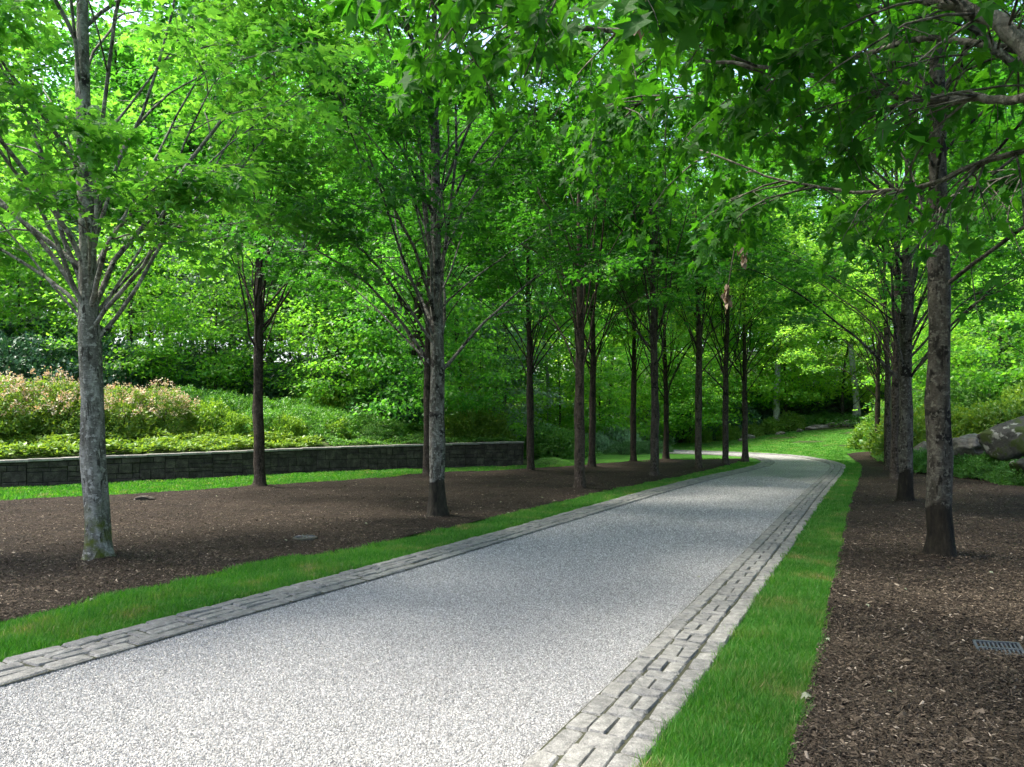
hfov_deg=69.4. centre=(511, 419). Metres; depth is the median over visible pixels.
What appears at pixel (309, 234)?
woodland tree
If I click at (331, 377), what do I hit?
rhododendron
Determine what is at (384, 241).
woodland tree
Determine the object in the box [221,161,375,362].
woodland tree
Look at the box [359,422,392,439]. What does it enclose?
mounding shrub
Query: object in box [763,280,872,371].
woodland tree
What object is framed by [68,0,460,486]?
maple tree
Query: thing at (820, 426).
rock
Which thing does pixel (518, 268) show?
woodland tree
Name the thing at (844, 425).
rock
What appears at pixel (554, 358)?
woodland tree
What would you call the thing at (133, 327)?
woodland tree
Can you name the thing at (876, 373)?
maple tree
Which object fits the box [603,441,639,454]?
boxwood mound
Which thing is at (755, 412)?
dark shrub
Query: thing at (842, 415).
shrub
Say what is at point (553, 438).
dark shrub
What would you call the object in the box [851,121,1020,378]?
woodland tree
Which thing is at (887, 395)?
maple tree
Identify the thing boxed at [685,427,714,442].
bright shrub
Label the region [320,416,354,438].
mounding shrub
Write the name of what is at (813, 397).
woodland tree
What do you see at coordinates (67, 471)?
retaining wall
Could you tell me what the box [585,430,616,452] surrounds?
hydrangea
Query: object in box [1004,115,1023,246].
woodland tree
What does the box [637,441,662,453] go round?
boxwood mound
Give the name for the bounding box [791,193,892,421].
woodland tree
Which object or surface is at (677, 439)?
dark shrub
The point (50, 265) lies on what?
woodland tree
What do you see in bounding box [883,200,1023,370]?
woodland tree
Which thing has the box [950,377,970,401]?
dark shrub
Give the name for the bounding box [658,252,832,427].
woodland tree
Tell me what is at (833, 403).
dark shrub
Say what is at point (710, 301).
woodland tree
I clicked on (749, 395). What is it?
dark shrub
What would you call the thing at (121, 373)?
rhododendron
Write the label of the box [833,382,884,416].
dark shrub
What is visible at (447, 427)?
grassy shrub
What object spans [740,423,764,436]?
bright shrub
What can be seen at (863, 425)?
bright shrub
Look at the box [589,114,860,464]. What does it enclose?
maple tree
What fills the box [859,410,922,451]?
bright shrub
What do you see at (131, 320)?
understory tree
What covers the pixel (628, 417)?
dark shrub
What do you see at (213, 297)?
understory tree
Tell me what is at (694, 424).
dark shrub
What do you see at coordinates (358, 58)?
woodland tree
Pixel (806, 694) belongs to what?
fallen leaf
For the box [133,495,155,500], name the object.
stone
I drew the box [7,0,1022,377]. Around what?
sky
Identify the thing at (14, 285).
understory tree
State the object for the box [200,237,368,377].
understory tree
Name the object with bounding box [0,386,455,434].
slope cover
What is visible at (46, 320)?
rhododendron
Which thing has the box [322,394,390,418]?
mounding shrub
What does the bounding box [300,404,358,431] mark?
mounding shrub
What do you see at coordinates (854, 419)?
woodland undergrowth
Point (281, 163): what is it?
woodland tree
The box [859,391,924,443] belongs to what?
dark shrub
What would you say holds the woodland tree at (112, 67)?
on the ground at (812, 441)
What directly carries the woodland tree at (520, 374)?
on the ground at (812, 441)
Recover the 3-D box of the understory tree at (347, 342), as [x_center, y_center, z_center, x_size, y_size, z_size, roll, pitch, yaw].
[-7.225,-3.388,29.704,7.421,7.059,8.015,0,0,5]
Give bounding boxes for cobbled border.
[0,451,774,686]
[522,450,845,766]
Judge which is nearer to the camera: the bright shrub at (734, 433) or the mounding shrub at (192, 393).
the mounding shrub at (192, 393)
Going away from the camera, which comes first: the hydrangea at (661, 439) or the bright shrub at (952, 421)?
the bright shrub at (952, 421)
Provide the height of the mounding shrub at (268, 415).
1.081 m
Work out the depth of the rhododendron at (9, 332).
26.50 m
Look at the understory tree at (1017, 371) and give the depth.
27.52 m
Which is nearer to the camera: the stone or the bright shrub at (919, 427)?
the stone
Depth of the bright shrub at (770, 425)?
48.54 m
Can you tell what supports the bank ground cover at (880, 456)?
on the ground at (812, 441)
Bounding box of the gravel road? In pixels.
[0,451,829,766]
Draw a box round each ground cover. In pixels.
[0,423,323,457]
[311,420,514,445]
[870,451,991,476]
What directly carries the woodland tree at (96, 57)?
on the ground at (812, 441)
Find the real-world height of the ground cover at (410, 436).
1.454 m
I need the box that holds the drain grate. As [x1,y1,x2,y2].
[972,639,1023,657]
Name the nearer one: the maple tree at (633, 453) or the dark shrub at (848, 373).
the maple tree at (633, 453)
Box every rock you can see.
[805,425,820,429]
[814,424,828,427]
[838,420,851,426]
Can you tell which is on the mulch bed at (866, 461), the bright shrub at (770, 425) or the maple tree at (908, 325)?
the maple tree at (908, 325)
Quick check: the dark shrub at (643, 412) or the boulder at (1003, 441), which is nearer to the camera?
the boulder at (1003, 441)
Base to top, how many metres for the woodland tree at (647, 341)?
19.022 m
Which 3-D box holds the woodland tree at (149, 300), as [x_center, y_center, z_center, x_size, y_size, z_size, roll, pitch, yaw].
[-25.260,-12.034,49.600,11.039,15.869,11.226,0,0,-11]
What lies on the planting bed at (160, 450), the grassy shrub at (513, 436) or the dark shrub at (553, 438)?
the grassy shrub at (513, 436)
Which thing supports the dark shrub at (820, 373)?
on the ground at (812, 441)
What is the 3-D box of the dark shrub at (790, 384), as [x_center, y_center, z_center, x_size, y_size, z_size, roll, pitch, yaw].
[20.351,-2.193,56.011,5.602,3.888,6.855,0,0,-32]
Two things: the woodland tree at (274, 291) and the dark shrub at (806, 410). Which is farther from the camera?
the dark shrub at (806, 410)
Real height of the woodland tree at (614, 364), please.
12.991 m
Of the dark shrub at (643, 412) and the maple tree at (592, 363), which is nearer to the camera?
the maple tree at (592, 363)
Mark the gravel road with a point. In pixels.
(798, 469)
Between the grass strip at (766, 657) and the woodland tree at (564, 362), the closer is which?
the grass strip at (766, 657)
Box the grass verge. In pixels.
[0,458,720,499]
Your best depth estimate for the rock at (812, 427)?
47.89 m
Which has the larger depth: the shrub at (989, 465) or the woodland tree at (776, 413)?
the woodland tree at (776, 413)
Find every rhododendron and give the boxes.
[0,318,45,345]
[0,330,78,388]
[1,330,121,397]
[16,314,136,381]
[58,337,154,396]
[119,343,208,395]
[158,339,249,393]
[208,351,287,399]
[251,360,341,400]
[287,370,373,408]
[345,372,408,418]
[372,383,423,423]
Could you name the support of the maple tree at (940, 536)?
on the mulch bed at (866, 461)
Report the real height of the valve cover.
0.091 m
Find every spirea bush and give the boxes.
[0,366,114,435]
[0,370,48,433]
[37,377,117,433]
[104,381,160,434]
[117,377,201,433]
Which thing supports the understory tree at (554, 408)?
on the ground at (812, 441)
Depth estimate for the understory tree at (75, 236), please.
31.04 m
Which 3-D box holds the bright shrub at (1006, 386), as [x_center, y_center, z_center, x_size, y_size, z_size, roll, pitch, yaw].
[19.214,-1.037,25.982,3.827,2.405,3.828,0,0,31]
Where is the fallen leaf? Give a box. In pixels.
[801,692,810,698]
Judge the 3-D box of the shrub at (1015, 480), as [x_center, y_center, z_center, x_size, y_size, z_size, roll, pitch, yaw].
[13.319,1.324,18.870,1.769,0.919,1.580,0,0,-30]
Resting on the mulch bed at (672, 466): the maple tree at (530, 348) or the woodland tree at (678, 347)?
the maple tree at (530, 348)
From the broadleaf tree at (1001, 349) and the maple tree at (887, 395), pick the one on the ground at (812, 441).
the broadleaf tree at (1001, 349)
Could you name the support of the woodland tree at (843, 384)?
on the ground at (812, 441)
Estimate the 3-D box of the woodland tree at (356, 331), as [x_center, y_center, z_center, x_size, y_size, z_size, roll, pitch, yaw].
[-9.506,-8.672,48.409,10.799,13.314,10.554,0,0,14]
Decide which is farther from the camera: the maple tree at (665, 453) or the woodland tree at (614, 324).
the woodland tree at (614, 324)
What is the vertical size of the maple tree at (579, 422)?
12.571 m
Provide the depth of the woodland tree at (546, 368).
40.60 m
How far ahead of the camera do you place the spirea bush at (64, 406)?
21.12 m
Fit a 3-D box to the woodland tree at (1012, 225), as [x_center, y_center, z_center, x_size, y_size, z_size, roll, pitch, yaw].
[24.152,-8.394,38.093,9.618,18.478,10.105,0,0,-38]
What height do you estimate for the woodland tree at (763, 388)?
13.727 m
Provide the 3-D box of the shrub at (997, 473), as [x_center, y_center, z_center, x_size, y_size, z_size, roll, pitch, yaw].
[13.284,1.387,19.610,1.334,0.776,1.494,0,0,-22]
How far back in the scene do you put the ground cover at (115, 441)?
21.52 m
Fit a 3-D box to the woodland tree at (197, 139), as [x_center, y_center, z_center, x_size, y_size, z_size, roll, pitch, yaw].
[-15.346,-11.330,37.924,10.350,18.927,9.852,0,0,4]
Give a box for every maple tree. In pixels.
[0,0,536,560]
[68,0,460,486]
[99,0,702,516]
[272,43,601,474]
[310,0,1023,334]
[363,0,821,488]
[387,82,758,469]
[484,110,729,466]
[486,12,819,475]
[534,0,1023,557]
[539,97,739,461]
[554,75,860,467]
[570,182,836,458]
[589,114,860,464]
[651,0,1023,501]
[661,190,913,461]
[706,28,1023,478]
[752,197,994,455]
[760,138,1022,469]
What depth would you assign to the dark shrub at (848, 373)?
55.26 m
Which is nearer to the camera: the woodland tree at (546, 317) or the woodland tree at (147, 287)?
the woodland tree at (147, 287)
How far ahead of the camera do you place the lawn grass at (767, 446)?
41.91 m
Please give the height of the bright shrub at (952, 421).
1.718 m
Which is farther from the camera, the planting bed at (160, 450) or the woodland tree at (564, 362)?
the woodland tree at (564, 362)
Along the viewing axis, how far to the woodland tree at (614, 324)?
45.40 m
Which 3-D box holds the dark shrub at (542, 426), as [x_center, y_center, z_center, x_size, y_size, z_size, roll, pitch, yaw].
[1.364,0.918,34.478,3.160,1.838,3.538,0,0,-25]
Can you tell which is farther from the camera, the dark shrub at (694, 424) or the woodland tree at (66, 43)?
the dark shrub at (694, 424)
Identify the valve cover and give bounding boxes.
[293,534,316,540]
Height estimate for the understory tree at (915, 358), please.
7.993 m
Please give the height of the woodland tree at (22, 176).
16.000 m
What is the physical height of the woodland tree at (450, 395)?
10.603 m
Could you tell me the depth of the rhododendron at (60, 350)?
24.35 m
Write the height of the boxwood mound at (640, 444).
0.786 m
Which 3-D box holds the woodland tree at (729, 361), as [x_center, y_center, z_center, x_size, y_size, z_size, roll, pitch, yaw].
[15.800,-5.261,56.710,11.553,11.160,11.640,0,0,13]
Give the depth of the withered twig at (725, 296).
7.49 m
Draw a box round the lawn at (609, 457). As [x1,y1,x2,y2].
[1,429,923,765]
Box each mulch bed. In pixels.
[0,458,740,621]
[790,451,1023,766]
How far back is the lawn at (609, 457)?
35.44 m
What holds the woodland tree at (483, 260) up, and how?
on the ground at (812, 441)
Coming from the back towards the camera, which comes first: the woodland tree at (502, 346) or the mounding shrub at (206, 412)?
the woodland tree at (502, 346)
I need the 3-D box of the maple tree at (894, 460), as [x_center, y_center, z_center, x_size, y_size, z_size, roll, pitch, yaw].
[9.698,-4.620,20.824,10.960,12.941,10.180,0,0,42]
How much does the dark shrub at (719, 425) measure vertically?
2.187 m
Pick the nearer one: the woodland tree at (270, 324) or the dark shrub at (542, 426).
the dark shrub at (542, 426)
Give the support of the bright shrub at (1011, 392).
on the ground at (812, 441)
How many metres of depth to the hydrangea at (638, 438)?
40.65 m
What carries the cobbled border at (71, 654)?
on the sett bedding at (28, 665)
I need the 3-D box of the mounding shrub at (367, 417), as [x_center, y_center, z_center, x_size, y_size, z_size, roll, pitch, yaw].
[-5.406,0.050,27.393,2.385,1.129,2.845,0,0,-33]
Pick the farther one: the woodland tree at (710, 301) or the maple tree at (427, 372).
the woodland tree at (710, 301)
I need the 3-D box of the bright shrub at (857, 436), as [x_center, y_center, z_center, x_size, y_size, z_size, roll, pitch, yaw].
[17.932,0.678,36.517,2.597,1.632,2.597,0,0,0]
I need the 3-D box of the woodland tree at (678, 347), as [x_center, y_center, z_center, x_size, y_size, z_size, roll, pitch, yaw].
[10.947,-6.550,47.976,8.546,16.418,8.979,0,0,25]
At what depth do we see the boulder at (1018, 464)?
18.70 m
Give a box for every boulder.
[913,441,926,451]
[952,433,986,463]
[976,416,1023,461]
[1009,458,1023,477]
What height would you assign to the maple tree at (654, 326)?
13.078 m
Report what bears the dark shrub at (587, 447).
on the ground at (812, 441)
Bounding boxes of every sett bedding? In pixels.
[0,461,770,685]
[540,451,841,766]
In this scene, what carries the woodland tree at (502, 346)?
on the ground at (812, 441)
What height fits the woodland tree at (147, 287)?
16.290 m
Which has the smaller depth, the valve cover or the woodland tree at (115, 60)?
the valve cover
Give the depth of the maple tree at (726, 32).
4.19 m
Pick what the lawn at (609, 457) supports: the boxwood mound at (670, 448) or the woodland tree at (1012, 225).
the boxwood mound at (670, 448)
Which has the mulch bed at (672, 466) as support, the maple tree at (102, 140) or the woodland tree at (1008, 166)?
the maple tree at (102, 140)
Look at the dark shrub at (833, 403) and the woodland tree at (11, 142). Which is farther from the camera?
the dark shrub at (833, 403)
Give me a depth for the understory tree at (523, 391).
36.35 m
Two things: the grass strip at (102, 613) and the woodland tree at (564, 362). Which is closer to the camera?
the grass strip at (102, 613)
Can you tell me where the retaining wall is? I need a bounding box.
[0,441,523,487]
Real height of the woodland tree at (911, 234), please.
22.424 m
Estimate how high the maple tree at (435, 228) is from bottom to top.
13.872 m
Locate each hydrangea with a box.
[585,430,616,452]
[588,422,636,450]
[610,433,645,442]
[637,421,675,445]
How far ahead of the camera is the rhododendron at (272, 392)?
30.74 m
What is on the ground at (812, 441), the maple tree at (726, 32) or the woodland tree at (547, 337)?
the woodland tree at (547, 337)
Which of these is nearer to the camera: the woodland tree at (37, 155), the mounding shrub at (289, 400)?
the mounding shrub at (289, 400)
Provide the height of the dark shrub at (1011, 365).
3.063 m
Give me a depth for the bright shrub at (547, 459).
27.58 m
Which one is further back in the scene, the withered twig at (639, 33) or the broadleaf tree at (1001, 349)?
the broadleaf tree at (1001, 349)
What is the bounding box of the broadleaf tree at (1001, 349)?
[964,275,1023,406]
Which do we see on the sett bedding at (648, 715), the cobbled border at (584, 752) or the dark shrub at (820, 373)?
the cobbled border at (584, 752)
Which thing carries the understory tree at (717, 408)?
on the ground at (812, 441)
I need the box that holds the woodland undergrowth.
[289,371,872,452]
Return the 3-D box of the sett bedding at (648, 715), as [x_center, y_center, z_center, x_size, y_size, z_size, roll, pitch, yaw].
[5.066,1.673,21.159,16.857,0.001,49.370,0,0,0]
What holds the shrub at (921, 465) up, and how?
on the mulch bed at (866, 461)
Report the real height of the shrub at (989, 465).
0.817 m
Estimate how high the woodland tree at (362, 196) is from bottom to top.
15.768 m
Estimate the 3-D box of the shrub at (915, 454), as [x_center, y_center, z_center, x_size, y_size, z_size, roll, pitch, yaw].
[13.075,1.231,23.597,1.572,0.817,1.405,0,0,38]
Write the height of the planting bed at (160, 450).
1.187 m
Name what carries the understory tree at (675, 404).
on the ground at (812, 441)
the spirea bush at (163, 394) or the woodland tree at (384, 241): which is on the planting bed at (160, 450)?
the spirea bush at (163, 394)
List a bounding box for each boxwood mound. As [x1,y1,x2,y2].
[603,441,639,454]
[619,441,649,453]
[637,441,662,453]
[643,441,673,451]
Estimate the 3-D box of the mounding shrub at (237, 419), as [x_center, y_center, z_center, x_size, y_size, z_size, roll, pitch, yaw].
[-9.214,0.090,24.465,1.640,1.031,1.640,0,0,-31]
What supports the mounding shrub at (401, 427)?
on the planting bed at (160, 450)
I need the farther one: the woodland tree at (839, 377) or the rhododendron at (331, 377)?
the woodland tree at (839, 377)
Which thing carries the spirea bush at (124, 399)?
on the planting bed at (160, 450)
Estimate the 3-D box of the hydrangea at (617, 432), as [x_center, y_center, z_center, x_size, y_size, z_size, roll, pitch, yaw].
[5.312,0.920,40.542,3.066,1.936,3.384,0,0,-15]
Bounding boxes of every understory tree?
[0,162,106,341]
[0,178,144,334]
[0,194,118,343]
[8,220,247,389]
[115,238,320,399]
[138,219,313,369]
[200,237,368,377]
[243,249,420,405]
[323,255,475,394]
[409,297,559,443]
[417,298,573,430]
[501,308,639,436]
[538,307,673,440]
[597,318,736,442]
[637,327,760,442]
[852,283,1021,416]
[912,253,1023,407]
[920,207,1023,395]
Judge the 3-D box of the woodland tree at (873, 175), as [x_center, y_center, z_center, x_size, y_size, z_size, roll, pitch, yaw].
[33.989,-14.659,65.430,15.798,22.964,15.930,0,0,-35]
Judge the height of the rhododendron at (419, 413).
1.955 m
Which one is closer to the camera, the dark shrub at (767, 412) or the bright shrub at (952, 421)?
the bright shrub at (952, 421)
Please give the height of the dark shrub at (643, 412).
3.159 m
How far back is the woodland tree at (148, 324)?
61.48 m
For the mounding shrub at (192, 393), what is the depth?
25.21 m
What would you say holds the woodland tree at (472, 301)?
on the ground at (812, 441)
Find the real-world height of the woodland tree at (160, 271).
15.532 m
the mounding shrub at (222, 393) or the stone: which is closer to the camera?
the stone
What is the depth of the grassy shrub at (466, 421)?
27.22 m
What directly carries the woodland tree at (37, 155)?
on the ground at (812, 441)
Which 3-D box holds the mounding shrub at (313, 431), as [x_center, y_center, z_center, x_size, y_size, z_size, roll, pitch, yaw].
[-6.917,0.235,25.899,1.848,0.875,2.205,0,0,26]
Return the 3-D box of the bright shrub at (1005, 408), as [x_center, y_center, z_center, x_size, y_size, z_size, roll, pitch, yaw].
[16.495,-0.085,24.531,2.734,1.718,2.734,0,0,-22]
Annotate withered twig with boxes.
[633,0,645,39]
[721,244,735,313]
[737,247,747,269]
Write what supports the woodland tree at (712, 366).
on the ground at (812, 441)
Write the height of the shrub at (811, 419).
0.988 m
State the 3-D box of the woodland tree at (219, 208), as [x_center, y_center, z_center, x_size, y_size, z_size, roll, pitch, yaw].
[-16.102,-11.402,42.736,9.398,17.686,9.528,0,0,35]
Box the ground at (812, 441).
[67,348,1000,477]
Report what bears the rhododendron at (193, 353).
on the ground at (812, 441)
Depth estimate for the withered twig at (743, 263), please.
7.50 m
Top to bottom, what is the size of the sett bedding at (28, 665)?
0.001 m
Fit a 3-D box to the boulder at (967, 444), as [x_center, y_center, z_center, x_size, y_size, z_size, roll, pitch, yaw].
[13.503,0.865,21.989,1.058,0.934,1.182,0,0,-11]
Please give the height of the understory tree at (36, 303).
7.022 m
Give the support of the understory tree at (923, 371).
on the ground at (812, 441)
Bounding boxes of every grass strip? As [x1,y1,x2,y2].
[0,460,757,661]
[628,462,861,766]
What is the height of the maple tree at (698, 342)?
13.289 m
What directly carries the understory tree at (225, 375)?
on the ground at (812, 441)
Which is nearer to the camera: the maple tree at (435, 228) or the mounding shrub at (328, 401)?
the maple tree at (435, 228)
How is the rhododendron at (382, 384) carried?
on the ground at (812, 441)
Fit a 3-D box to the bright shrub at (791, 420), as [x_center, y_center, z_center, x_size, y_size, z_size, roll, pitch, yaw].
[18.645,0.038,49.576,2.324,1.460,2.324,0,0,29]
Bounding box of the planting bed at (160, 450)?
[0,430,503,459]
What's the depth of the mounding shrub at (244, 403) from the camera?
25.90 m
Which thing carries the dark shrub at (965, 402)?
on the ground at (812, 441)
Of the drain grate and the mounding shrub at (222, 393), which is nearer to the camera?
the drain grate
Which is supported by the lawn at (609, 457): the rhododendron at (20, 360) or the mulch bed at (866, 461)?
the mulch bed at (866, 461)
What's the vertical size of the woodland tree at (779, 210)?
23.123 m
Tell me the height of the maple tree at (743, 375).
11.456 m
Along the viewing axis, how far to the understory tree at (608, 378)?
40.89 m
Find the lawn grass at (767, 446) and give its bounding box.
[661,428,868,465]
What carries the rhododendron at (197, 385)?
on the ground at (812, 441)
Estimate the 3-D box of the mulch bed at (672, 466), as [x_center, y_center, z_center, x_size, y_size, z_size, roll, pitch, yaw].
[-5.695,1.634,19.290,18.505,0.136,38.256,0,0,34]
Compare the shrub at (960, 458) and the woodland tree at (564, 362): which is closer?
the shrub at (960, 458)
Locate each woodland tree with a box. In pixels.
[0,0,205,317]
[0,15,124,297]
[3,123,108,315]
[7,32,194,337]
[8,81,121,311]
[10,143,138,323]
[34,23,204,345]
[64,236,156,342]
[67,15,231,348]
[97,83,255,345]
[100,214,213,349]
[117,238,218,343]
[128,21,293,339]
[130,94,347,382]
[170,216,286,344]
[180,71,283,347]
[192,132,312,362]
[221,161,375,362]
[239,44,395,357]
[256,98,342,365]
[271,28,523,384]
[273,303,414,375]
[295,98,411,370]
[297,298,424,358]
[308,27,495,385]
[316,189,543,428]
[357,219,553,412]
[362,62,553,414]
[410,116,536,410]
[418,219,563,405]
[445,288,570,432]
[447,103,575,417]
[448,292,559,405]
[460,176,562,401]
[477,165,610,419]
[511,294,607,404]
[514,299,627,423]
[544,268,720,416]
[549,203,672,416]
[574,245,786,422]
[593,234,681,396]
[650,202,730,442]
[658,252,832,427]
[659,294,791,396]
[672,328,740,377]
[686,182,768,408]
[701,157,817,371]
[714,178,868,420]
[717,287,855,416]
[741,261,892,417]
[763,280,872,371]
[786,131,917,367]
[786,239,871,361]
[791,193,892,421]
[822,277,967,401]
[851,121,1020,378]
[852,79,1023,350]
[879,94,1023,367]
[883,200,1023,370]
[952,126,1023,364]
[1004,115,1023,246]
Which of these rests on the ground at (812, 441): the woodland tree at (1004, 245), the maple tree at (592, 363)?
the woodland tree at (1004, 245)
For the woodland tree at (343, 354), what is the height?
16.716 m
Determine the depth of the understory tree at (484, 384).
32.55 m
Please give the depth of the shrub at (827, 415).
50.24 m
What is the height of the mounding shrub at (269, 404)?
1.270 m
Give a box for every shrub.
[137,384,229,423]
[180,397,234,433]
[181,386,251,417]
[202,391,267,424]
[213,408,252,435]
[231,406,297,434]
[238,396,299,428]
[264,395,322,415]
[264,403,332,433]
[267,411,311,439]
[289,382,348,410]
[291,414,330,437]
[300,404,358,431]
[308,410,369,436]
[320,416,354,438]
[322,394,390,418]
[348,407,396,434]
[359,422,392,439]
[366,419,411,438]
[444,408,487,440]
[444,414,464,438]
[465,408,511,438]
[506,434,517,440]
[515,421,567,458]
[523,425,588,459]
[534,457,571,464]
[555,430,601,456]
[606,412,647,438]
[612,402,675,437]
[663,414,693,442]
[669,406,721,439]
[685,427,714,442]
[691,411,739,438]
[710,400,766,429]
[714,424,741,440]
[715,375,770,415]
[732,390,797,425]
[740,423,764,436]
[758,416,786,433]
[764,367,821,411]
[776,410,806,430]
[781,378,837,416]
[787,361,847,407]
[794,414,820,427]
[809,378,866,412]
[809,411,837,423]
[823,360,873,404]
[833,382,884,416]
[834,411,851,421]
[844,417,883,448]
[856,401,883,428]
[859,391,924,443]
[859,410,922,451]
[869,404,958,454]
[913,447,925,470]
[913,449,956,472]
[915,407,971,438]
[950,364,1023,411]
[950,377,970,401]
[951,397,1009,437]
[953,453,973,471]
[953,454,1003,478]
[963,450,1008,478]
[966,392,1023,433]
[981,351,1023,381]
[981,459,1022,484]
[990,382,1023,420]
[992,457,1023,485]
[1001,379,1023,394]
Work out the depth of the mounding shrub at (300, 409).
25.94 m
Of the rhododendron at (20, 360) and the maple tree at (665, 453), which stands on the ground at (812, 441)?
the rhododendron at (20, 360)
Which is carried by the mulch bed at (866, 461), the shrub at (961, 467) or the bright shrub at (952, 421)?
the shrub at (961, 467)
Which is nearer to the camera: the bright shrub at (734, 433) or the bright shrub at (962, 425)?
the bright shrub at (962, 425)
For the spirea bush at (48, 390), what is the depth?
21.01 m
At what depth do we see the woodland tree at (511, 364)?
41.13 m
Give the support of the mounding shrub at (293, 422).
on the planting bed at (160, 450)
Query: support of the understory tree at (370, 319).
on the ground at (812, 441)
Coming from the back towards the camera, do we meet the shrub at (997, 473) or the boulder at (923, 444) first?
the boulder at (923, 444)
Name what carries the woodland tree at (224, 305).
on the ground at (812, 441)
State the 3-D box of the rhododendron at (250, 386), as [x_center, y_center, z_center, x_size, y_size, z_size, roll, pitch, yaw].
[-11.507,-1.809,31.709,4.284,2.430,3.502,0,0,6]
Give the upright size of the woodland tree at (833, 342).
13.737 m
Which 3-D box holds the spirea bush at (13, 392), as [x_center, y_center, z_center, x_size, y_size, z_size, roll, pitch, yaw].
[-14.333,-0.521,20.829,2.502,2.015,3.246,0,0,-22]
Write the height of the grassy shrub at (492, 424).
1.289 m
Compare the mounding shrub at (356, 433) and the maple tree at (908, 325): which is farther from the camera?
the mounding shrub at (356, 433)

